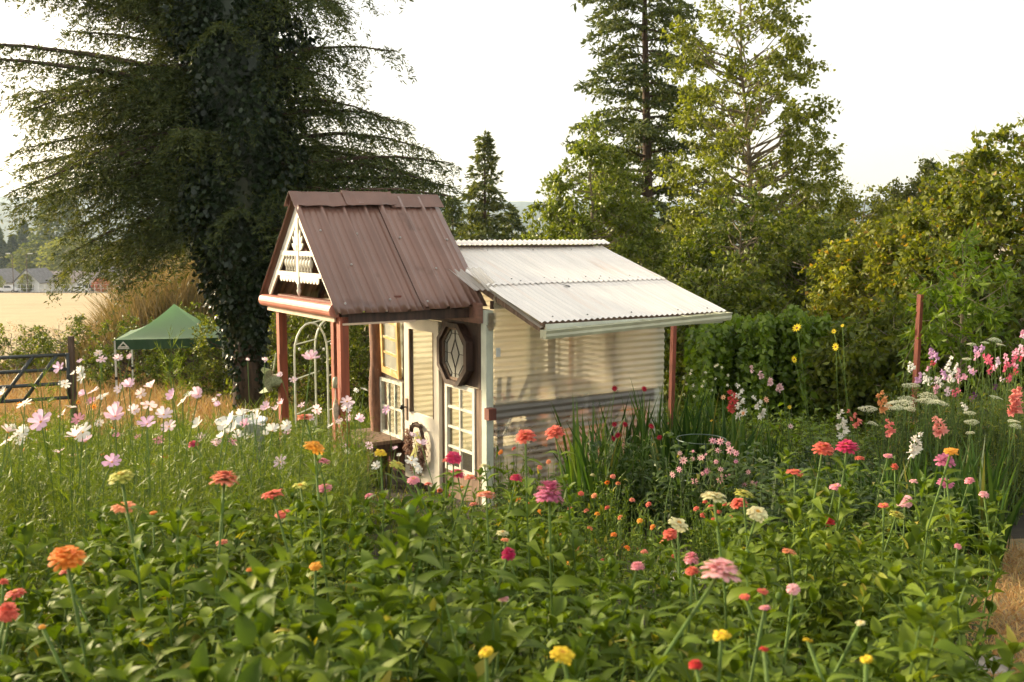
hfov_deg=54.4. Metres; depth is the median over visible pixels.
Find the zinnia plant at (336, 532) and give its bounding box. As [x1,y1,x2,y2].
[312,509,348,600]
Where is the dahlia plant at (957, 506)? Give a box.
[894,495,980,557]
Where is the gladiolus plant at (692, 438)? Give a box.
[645,388,709,519]
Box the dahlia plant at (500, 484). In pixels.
[486,482,551,516]
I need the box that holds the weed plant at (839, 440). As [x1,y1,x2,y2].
[829,423,878,468]
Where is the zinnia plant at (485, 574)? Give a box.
[472,536,535,647]
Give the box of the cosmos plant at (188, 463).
[153,428,219,543]
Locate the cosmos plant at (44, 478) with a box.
[16,450,83,519]
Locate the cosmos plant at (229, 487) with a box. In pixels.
[189,457,253,552]
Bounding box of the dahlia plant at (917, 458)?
[875,444,931,473]
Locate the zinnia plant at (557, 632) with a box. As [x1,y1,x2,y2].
[490,604,571,681]
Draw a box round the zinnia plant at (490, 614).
[361,524,551,681]
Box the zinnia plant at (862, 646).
[796,635,884,681]
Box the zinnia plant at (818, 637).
[780,629,828,666]
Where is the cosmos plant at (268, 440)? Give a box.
[193,431,278,551]
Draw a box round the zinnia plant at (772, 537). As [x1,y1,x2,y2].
[695,527,785,625]
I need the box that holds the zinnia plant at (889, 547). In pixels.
[871,540,898,594]
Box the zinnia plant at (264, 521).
[197,513,277,585]
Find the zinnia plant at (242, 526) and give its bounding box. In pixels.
[133,499,257,666]
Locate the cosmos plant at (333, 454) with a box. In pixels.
[309,434,351,533]
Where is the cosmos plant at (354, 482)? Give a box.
[323,449,376,527]
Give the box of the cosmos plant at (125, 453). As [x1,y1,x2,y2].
[103,434,150,492]
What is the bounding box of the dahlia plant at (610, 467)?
[584,430,636,527]
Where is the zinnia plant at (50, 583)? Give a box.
[6,576,74,675]
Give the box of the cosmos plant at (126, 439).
[114,420,134,466]
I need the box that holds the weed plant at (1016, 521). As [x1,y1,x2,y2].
[985,366,1023,524]
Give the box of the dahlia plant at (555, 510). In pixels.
[528,492,580,532]
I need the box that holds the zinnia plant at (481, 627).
[439,579,521,666]
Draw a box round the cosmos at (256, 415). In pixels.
[248,410,260,550]
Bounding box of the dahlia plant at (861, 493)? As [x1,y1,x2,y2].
[828,455,903,558]
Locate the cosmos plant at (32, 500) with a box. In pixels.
[0,458,65,587]
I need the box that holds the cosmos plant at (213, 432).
[190,408,226,491]
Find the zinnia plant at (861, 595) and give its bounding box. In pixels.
[800,543,918,673]
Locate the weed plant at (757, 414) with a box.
[720,404,790,452]
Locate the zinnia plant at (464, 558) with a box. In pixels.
[444,552,478,658]
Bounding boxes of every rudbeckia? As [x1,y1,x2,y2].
[16,401,31,459]
[76,399,89,445]
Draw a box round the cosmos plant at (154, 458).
[127,433,183,508]
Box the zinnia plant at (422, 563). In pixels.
[396,523,441,652]
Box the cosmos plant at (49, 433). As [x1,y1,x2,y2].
[25,411,69,471]
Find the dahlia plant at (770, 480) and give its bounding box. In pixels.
[768,457,823,527]
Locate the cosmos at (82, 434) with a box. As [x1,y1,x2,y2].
[73,422,91,542]
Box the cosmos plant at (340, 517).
[277,462,370,581]
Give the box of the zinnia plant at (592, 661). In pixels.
[554,594,614,681]
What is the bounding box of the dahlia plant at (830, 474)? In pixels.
[798,463,867,496]
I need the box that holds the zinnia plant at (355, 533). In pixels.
[320,492,371,660]
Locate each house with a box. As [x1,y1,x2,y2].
[0,268,19,291]
[11,268,56,291]
[51,271,84,290]
[73,272,101,290]
[98,267,135,283]
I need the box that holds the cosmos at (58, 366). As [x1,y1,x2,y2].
[52,361,63,540]
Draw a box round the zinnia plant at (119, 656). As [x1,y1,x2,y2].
[89,648,159,681]
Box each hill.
[0,197,1021,213]
[0,205,1017,244]
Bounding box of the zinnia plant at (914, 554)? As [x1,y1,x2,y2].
[909,509,931,570]
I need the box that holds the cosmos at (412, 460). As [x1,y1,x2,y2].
[405,455,421,516]
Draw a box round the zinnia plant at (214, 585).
[206,568,281,626]
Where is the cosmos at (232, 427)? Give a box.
[227,421,258,529]
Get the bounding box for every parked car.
[0,285,19,292]
[68,286,90,292]
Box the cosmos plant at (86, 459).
[62,414,111,539]
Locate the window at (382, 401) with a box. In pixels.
[380,377,403,439]
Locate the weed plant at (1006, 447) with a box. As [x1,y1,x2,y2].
[977,406,1023,501]
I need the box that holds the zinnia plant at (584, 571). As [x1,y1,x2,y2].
[568,560,603,616]
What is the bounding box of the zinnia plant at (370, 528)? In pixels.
[353,489,449,622]
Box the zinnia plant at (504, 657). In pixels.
[464,635,538,681]
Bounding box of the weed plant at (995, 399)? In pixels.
[975,381,1014,448]
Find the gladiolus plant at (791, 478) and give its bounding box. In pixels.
[787,455,869,527]
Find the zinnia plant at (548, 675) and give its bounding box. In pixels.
[519,659,580,681]
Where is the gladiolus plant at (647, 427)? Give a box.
[614,391,665,513]
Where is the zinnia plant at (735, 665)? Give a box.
[722,642,783,681]
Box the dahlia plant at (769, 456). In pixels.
[733,451,796,525]
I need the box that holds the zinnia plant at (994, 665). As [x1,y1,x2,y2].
[951,629,1017,679]
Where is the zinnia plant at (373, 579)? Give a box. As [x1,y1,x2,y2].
[351,548,426,679]
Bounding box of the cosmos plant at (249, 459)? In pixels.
[214,446,269,502]
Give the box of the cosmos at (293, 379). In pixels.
[289,376,297,408]
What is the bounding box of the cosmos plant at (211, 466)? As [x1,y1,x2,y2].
[184,441,247,511]
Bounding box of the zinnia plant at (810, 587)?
[794,563,856,650]
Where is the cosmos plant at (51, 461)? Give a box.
[29,428,83,545]
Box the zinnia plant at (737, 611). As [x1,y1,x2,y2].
[699,576,742,672]
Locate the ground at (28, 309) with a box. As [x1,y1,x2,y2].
[0,245,1023,680]
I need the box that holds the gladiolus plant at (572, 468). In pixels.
[550,400,629,509]
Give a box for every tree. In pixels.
[0,0,471,413]
[0,227,6,268]
[0,276,5,286]
[1,234,25,271]
[5,239,73,273]
[16,219,31,266]
[16,274,33,291]
[25,190,91,267]
[31,236,102,270]
[60,272,71,291]
[61,241,121,271]
[91,278,109,291]
[442,196,473,245]
[454,128,521,245]
[497,208,527,240]
[512,111,679,279]
[558,0,744,276]
[599,219,691,262]
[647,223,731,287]
[648,0,853,277]
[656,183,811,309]
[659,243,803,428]
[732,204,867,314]
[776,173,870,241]
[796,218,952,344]
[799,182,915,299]
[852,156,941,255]
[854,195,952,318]
[865,117,1023,354]
[894,220,1023,427]
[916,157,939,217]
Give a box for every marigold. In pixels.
[426,488,453,527]
[434,494,460,528]
[446,480,484,544]
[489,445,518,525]
[504,443,528,506]
[522,456,547,528]
[530,503,551,542]
[533,453,569,518]
[554,506,582,564]
[562,484,602,544]
[569,516,614,576]
[571,505,601,561]
[573,484,615,550]
[574,505,619,573]
[582,545,628,603]
[588,532,641,582]
[589,503,623,557]
[593,478,619,544]
[597,514,645,571]
[601,472,632,541]
[603,476,632,548]
[609,545,640,585]
[615,498,649,562]
[625,507,656,570]
[627,549,666,607]
[630,493,659,552]
[633,522,676,582]
[637,539,681,597]
[654,554,694,587]
[678,506,711,564]
[682,508,722,568]
[688,500,720,560]
[694,504,721,557]
[698,512,737,559]
[705,509,736,558]
[710,495,748,540]
[719,504,744,546]
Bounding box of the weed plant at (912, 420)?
[872,398,929,457]
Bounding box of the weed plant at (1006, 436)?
[995,377,1023,510]
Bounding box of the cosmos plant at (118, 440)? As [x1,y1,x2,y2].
[105,422,127,483]
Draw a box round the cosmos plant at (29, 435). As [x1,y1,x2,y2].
[5,413,68,498]
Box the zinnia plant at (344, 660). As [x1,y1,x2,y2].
[328,642,418,680]
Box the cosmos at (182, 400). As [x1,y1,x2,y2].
[177,396,186,467]
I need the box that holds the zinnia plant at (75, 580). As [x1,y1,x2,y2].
[18,576,100,681]
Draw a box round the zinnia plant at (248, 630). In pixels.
[137,588,314,681]
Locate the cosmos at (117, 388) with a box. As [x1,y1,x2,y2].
[113,384,126,457]
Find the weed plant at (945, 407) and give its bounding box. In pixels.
[915,377,963,426]
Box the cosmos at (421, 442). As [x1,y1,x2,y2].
[416,439,437,576]
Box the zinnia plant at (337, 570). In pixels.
[280,566,353,611]
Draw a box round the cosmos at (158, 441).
[154,435,162,443]
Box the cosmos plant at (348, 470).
[335,441,364,529]
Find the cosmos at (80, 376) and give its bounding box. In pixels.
[77,372,100,533]
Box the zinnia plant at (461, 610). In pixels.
[397,605,474,656]
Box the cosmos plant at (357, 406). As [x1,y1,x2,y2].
[335,391,375,518]
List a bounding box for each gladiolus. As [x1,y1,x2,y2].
[727,385,738,500]
[735,379,747,488]
[738,359,791,464]
[752,389,765,506]
[836,404,849,476]
[846,405,861,463]
[876,387,891,472]
[884,414,895,461]
[906,427,923,520]
[932,413,949,478]
[1004,381,1023,502]
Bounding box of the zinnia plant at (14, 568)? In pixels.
[0,565,43,651]
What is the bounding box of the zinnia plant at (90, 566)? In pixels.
[53,524,140,661]
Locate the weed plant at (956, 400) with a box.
[935,377,984,435]
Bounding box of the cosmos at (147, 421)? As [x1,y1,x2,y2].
[137,416,155,572]
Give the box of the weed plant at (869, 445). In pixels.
[859,425,878,469]
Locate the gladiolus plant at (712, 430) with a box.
[679,380,752,511]
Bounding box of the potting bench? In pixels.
[494,411,636,498]
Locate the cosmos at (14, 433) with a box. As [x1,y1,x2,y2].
[11,431,19,448]
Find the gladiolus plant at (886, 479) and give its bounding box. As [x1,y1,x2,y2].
[858,451,915,538]
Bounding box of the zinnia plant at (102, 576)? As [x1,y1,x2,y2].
[87,561,195,665]
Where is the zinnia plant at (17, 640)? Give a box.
[1,632,30,657]
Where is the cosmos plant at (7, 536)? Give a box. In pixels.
[0,527,17,578]
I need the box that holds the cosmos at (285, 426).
[281,420,291,456]
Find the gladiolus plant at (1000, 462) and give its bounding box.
[931,431,1019,553]
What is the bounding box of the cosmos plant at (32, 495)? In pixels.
[11,449,68,582]
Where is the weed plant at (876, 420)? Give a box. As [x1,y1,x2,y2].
[866,375,928,469]
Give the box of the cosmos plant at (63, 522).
[43,459,118,642]
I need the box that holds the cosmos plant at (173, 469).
[155,449,191,505]
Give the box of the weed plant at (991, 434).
[969,394,1023,483]
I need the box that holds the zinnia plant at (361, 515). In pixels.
[323,512,377,603]
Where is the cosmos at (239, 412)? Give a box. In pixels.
[236,408,245,501]
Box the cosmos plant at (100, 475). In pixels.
[87,456,105,531]
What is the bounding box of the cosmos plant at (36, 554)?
[0,519,64,645]
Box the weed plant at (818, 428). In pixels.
[793,408,863,467]
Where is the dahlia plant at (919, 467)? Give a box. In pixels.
[898,456,938,477]
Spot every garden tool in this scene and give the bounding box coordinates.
[497,419,499,435]
[503,417,511,435]
[505,418,507,434]
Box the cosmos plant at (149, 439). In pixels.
[136,412,175,471]
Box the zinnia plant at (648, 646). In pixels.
[597,621,683,681]
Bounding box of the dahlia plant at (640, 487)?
[616,435,661,530]
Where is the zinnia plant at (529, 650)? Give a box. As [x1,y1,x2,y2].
[486,586,599,679]
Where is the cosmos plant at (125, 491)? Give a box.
[97,466,140,523]
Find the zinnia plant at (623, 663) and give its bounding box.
[590,626,644,681]
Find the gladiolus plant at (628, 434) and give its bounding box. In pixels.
[579,394,642,472]
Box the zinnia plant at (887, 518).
[866,507,902,566]
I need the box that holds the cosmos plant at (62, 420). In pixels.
[42,404,77,445]
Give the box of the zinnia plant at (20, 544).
[0,520,162,681]
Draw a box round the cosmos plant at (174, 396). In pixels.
[154,328,202,498]
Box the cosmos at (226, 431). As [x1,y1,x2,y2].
[223,428,248,498]
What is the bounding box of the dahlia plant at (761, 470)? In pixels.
[700,437,778,543]
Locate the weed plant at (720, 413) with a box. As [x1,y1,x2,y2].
[694,403,730,438]
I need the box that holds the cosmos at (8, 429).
[0,424,16,480]
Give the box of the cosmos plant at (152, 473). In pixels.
[130,447,165,509]
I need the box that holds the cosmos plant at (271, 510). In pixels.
[256,452,357,563]
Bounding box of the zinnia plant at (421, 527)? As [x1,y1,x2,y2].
[253,492,495,681]
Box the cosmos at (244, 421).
[240,418,248,447]
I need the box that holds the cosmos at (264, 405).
[260,401,269,539]
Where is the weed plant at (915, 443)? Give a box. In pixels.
[880,416,952,473]
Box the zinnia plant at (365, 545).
[325,538,411,626]
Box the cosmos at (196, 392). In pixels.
[181,386,201,506]
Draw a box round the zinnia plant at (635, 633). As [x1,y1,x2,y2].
[557,584,716,681]
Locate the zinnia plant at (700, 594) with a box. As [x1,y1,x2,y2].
[683,568,747,640]
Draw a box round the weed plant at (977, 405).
[944,378,995,457]
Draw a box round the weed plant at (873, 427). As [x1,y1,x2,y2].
[859,426,883,467]
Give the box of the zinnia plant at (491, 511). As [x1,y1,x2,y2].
[447,503,505,587]
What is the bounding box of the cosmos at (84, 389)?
[76,358,93,503]
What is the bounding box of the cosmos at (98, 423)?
[94,419,103,463]
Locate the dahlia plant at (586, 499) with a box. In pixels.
[554,489,618,537]
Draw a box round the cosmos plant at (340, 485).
[321,453,353,531]
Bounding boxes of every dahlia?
[608,386,617,483]
[611,436,624,503]
[612,421,620,484]
[615,432,624,467]
[617,422,627,480]
[641,386,646,527]
[643,424,654,527]
[653,435,663,531]
[664,471,674,529]
[670,451,682,527]
[675,467,681,550]
[679,457,688,545]
[683,450,693,551]
[686,478,697,548]
[688,456,694,543]
[697,454,703,551]
[698,468,709,529]
[705,453,711,534]
[707,447,721,536]
[709,438,716,518]
[709,460,722,553]
[713,446,733,530]
[716,437,724,492]
[716,467,727,554]
[721,395,725,461]
[725,441,732,499]
[728,460,738,537]
[731,411,744,494]
[764,396,770,504]
[787,405,791,471]
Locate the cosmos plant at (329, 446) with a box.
[315,438,351,554]
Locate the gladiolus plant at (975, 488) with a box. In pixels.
[952,433,1023,567]
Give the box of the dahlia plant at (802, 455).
[791,440,823,466]
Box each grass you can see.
[0,254,363,378]
[0,364,369,479]
[965,536,1023,681]
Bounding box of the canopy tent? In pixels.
[114,304,227,397]
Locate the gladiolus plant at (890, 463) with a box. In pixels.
[858,442,937,545]
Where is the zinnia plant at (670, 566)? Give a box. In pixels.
[613,531,696,638]
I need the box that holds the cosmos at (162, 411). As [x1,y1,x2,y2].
[155,406,172,537]
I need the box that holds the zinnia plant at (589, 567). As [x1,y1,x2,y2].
[516,511,598,655]
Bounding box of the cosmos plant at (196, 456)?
[172,423,233,534]
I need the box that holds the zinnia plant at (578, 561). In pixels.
[510,507,592,635]
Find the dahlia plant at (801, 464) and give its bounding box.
[757,448,813,506]
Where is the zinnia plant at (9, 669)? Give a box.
[0,660,36,681]
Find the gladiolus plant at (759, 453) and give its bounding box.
[726,418,777,511]
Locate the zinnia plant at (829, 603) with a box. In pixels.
[792,562,881,667]
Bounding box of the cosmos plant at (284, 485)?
[264,434,337,556]
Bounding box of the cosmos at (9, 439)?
[0,436,17,643]
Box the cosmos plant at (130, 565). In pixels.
[61,498,162,665]
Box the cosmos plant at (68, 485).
[40,440,99,595]
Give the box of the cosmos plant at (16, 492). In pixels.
[1,460,48,561]
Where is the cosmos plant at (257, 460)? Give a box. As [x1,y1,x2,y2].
[222,426,282,561]
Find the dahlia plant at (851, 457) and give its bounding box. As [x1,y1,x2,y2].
[812,435,875,483]
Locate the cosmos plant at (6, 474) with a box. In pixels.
[0,445,21,540]
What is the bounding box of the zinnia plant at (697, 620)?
[620,605,731,681]
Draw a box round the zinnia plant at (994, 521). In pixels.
[962,490,1010,604]
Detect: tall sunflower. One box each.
[792,324,813,465]
[792,356,812,471]
[832,329,853,461]
[832,344,843,461]
[841,324,849,460]
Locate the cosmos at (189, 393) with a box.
[184,391,190,475]
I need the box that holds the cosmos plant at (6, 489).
[0,449,30,557]
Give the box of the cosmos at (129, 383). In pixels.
[121,378,134,491]
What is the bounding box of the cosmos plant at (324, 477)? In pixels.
[266,449,352,550]
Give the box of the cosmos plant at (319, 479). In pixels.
[288,450,344,524]
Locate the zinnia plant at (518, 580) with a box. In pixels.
[484,559,542,599]
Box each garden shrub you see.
[75,310,187,390]
[127,300,230,391]
[183,307,276,406]
[219,311,354,407]
[264,314,368,414]
[296,311,369,415]
[322,324,369,421]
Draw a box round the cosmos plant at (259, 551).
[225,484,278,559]
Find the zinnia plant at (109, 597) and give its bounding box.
[76,582,155,681]
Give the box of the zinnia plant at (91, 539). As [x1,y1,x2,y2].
[76,535,147,625]
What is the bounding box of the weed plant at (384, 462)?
[360,433,397,485]
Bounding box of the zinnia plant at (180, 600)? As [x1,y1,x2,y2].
[148,590,224,681]
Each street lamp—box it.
[5,253,14,292]
[26,253,32,292]
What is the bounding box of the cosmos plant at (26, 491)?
[0,448,56,585]
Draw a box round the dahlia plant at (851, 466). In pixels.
[796,458,870,483]
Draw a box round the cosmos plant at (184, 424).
[168,408,205,473]
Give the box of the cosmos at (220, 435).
[214,430,223,512]
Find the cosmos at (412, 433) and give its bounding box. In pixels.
[409,432,420,509]
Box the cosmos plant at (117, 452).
[95,437,133,490]
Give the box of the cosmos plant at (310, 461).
[270,437,344,513]
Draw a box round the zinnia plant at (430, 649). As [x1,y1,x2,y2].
[396,612,471,676]
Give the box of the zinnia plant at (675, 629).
[656,621,763,681]
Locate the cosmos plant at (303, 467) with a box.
[285,446,330,551]
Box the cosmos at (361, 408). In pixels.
[354,388,367,471]
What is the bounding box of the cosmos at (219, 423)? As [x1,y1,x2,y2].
[205,416,228,565]
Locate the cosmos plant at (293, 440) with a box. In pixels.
[278,420,314,473]
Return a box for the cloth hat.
[259,353,281,392]
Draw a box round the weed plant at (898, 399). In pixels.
[879,370,913,433]
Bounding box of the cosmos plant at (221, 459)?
[198,438,259,527]
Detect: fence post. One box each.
[67,336,77,424]
[668,326,676,426]
[910,294,923,431]
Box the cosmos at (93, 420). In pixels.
[90,403,104,537]
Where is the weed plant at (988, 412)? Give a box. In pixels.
[972,386,1006,456]
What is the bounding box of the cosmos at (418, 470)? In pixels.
[415,466,422,512]
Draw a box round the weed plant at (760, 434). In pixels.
[745,418,779,452]
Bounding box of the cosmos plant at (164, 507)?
[139,482,193,568]
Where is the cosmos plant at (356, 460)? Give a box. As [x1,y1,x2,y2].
[334,449,378,541]
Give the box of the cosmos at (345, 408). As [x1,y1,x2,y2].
[341,404,351,513]
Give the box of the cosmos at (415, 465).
[411,463,419,511]
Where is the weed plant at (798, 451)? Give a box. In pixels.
[778,431,818,465]
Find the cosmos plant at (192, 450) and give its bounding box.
[166,418,217,492]
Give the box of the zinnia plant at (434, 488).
[416,477,461,588]
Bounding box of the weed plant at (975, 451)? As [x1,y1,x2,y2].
[943,421,999,482]
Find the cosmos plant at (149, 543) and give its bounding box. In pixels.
[78,485,161,584]
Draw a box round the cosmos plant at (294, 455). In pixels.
[260,436,308,535]
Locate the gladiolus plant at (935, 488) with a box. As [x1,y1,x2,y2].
[898,436,992,495]
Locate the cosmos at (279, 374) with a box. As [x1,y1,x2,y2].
[276,372,297,438]
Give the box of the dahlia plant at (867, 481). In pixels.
[821,453,883,501]
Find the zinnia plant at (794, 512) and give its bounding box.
[778,496,877,664]
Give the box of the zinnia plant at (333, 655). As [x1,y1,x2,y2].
[240,617,353,681]
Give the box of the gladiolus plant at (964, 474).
[917,441,997,558]
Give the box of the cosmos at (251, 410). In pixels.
[244,408,265,559]
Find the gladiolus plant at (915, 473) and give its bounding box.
[885,445,961,556]
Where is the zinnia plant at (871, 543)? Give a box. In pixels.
[841,540,877,660]
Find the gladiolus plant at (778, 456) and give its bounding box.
[744,419,810,488]
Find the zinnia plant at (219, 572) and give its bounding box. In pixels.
[190,557,269,681]
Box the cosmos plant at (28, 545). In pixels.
[2,488,58,613]
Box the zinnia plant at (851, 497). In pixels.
[806,492,917,666]
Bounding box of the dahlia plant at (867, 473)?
[851,466,931,487]
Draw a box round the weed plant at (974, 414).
[954,389,995,446]
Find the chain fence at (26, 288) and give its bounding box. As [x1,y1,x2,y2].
[20,284,119,292]
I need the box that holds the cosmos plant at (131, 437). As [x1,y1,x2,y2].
[122,426,156,493]
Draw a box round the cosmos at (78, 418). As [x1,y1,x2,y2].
[71,413,84,502]
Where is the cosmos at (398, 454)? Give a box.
[396,453,401,514]
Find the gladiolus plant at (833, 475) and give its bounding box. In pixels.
[791,451,848,498]
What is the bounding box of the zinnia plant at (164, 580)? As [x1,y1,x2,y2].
[113,561,259,681]
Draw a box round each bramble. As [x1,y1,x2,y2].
[0,323,85,383]
[4,315,99,365]
[54,311,95,351]
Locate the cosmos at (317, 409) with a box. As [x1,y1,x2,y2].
[311,404,321,459]
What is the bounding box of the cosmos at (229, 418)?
[212,411,232,547]
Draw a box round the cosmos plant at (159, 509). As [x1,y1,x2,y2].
[141,473,212,565]
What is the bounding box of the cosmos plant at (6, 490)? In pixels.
[0,459,15,520]
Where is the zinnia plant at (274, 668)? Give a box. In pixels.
[223,550,417,681]
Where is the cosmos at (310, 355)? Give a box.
[294,350,319,539]
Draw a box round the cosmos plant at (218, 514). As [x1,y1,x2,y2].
[192,477,259,585]
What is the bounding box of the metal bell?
[332,347,337,387]
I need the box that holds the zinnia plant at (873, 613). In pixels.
[850,573,885,656]
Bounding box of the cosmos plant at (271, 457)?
[247,430,292,544]
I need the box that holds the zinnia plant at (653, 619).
[585,587,683,681]
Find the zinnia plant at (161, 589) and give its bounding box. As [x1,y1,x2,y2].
[132,565,189,659]
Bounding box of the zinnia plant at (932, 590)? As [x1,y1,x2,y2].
[892,568,958,681]
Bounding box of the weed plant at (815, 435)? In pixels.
[797,427,831,459]
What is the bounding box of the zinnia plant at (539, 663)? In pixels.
[509,599,577,681]
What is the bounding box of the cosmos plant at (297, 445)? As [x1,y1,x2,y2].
[270,421,339,490]
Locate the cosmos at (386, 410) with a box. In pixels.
[382,405,391,528]
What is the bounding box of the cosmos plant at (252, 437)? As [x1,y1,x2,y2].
[205,434,273,507]
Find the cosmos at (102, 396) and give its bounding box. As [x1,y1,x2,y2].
[81,392,108,530]
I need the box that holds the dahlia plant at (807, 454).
[762,447,810,481]
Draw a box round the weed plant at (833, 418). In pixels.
[791,406,859,446]
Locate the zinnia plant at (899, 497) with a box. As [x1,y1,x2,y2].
[887,493,986,659]
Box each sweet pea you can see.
[878,367,912,446]
[888,366,915,470]
[896,361,913,444]
[908,372,921,459]
[912,351,937,460]
[914,369,945,463]
[914,377,920,457]
[917,378,926,465]
[917,384,939,443]
[918,360,935,461]
[924,356,939,454]
[924,377,944,479]
[927,361,950,453]
[927,377,936,458]
[928,348,933,471]
[928,374,947,466]
[928,376,939,472]
[930,352,940,440]
[930,379,937,466]
[934,374,951,463]
[935,377,943,444]
[938,363,958,477]
[938,368,957,449]
[938,388,951,447]
[940,370,952,466]
[944,365,949,439]
[944,392,963,457]
[948,367,960,447]
[949,356,954,447]
[950,378,954,464]
[950,389,956,473]
[951,351,980,467]
[952,369,974,455]
[953,375,959,458]
[961,365,972,445]
[961,373,976,460]
[964,405,992,469]
[972,369,992,478]
[973,346,990,437]
[974,349,981,478]
[974,354,977,448]
[975,384,997,450]
[976,356,992,441]
[976,359,992,468]
[977,351,982,455]
[979,344,984,472]
[982,353,993,473]
[983,357,991,447]
[986,354,1004,474]
[987,359,999,442]
[989,375,1011,519]
[989,377,1011,458]
[990,364,996,500]
[991,353,1007,462]
[992,365,1022,519]
[994,363,1018,468]
[996,357,1008,472]
[996,361,1000,463]
[997,362,1011,527]
[997,366,1016,504]
[1000,352,1023,515]
[1001,344,1022,482]
[1001,355,1017,453]
[1002,366,1012,485]
[1003,348,1018,513]
[1004,357,1008,518]
[1006,361,1023,494]
[1008,334,1023,513]
[1010,359,1020,487]
[1018,331,1023,465]
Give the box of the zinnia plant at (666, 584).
[642,575,741,678]
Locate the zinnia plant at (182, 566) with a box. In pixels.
[155,558,205,662]
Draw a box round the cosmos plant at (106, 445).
[90,427,145,536]
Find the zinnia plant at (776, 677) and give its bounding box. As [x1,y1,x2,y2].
[748,671,790,681]
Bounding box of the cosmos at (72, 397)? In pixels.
[69,370,74,445]
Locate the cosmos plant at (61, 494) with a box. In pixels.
[40,464,140,603]
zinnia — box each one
[0,578,28,675]
[0,588,36,666]
[0,602,21,664]
[30,624,95,681]
[41,545,104,681]
[50,568,131,673]
[103,470,178,677]
[111,501,188,681]
[131,511,164,591]
[174,471,250,669]
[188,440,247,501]
[198,576,235,649]
[207,539,240,592]
[217,613,262,680]
[246,567,251,577]
[260,489,324,616]
[274,509,321,611]
[275,596,338,680]
[283,458,329,548]
[285,482,326,613]
[292,441,359,649]
[295,562,343,666]
[297,414,350,580]
[302,484,335,577]
[354,493,372,618]
[367,449,397,588]
[389,460,472,593]
[402,476,461,603]
[423,482,451,577]
[428,474,475,588]
[431,458,466,582]
[437,451,469,590]
[451,469,486,643]
[451,502,490,634]
[457,491,518,602]
[466,547,519,653]
[476,464,512,564]
[479,646,493,681]
[480,474,527,601]
[482,538,527,675]
[484,596,525,681]
[488,530,540,674]
[503,430,557,656]
[518,480,588,681]
[541,425,600,633]
[550,646,574,678]
[589,562,653,680]
[646,558,740,681]
[660,517,704,652]
[662,528,705,619]
[671,566,720,681]
[678,552,723,681]
[680,491,757,680]
[685,629,736,681]
[688,659,702,681]
[710,506,767,629]
[715,498,763,608]
[724,489,768,624]
[729,605,785,681]
[735,594,780,675]
[748,588,790,663]
[759,646,768,681]
[768,469,810,619]
[771,583,812,679]
[775,548,820,677]
[779,516,834,667]
[783,441,833,637]
[791,637,862,681]
[808,483,840,616]
[809,439,860,638]
[812,620,880,681]
[854,510,905,633]
[856,456,905,562]
[857,503,902,629]
[858,454,893,569]
[860,655,872,681]
[882,464,906,569]
[884,495,913,570]
[897,479,927,572]
[901,448,961,596]
[921,478,959,642]
[930,453,979,640]
[936,543,974,642]
[941,477,974,577]
[961,491,1003,638]
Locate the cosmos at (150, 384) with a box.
[128,380,154,567]
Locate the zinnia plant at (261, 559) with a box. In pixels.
[217,491,271,581]
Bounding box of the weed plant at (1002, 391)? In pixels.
[983,378,1022,429]
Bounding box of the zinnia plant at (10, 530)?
[0,518,29,667]
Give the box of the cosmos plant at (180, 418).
[154,406,200,450]
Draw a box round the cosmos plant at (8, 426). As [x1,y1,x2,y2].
[0,408,26,484]
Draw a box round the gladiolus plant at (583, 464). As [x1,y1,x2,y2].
[567,420,643,532]
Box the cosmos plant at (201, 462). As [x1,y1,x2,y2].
[166,431,218,496]
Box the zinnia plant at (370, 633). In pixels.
[275,623,420,681]
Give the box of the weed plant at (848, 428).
[826,418,862,438]
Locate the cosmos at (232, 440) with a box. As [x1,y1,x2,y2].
[229,438,236,453]
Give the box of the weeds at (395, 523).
[2,483,1009,633]
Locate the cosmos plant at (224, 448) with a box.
[181,415,275,515]
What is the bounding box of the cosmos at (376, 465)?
[371,460,385,528]
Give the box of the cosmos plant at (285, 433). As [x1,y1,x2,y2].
[268,409,326,534]
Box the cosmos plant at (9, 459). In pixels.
[3,441,21,517]
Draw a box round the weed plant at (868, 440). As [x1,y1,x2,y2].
[861,422,922,468]
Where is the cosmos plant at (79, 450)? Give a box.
[33,411,108,573]
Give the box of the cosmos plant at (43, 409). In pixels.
[24,356,75,547]
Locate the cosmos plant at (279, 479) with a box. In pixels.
[251,456,313,521]
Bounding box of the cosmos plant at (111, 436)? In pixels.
[96,413,173,523]
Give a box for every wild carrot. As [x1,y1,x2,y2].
[858,405,877,468]
[868,421,877,461]
[884,399,914,475]
[889,406,904,459]
[897,395,915,468]
[899,383,919,464]
[903,406,915,469]
[916,398,934,462]
[917,392,937,461]
[928,399,949,447]
[963,419,978,470]
[964,411,975,438]
[967,343,975,405]
[985,395,1002,475]
[987,337,1001,414]
[996,343,1004,414]
[1003,423,1021,493]
[1007,419,1020,551]
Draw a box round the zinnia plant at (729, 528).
[695,502,797,645]
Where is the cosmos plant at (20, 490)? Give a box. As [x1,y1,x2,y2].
[0,445,41,577]
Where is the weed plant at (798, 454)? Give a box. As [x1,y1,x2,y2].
[774,439,809,469]
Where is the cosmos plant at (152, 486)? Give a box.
[127,454,194,570]
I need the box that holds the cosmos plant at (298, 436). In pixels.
[272,413,317,452]
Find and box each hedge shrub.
[789,297,973,438]
[847,269,1023,435]
[936,255,1023,428]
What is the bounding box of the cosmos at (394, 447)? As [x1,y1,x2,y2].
[388,446,397,529]
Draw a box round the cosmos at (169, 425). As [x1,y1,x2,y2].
[161,419,175,507]
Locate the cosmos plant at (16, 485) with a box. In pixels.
[0,447,48,556]
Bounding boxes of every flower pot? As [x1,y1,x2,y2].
[496,416,521,429]
[525,413,546,424]
[557,410,571,421]
[580,407,602,416]
[612,404,624,415]
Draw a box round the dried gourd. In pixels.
[332,384,338,425]
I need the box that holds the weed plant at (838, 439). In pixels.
[818,425,874,464]

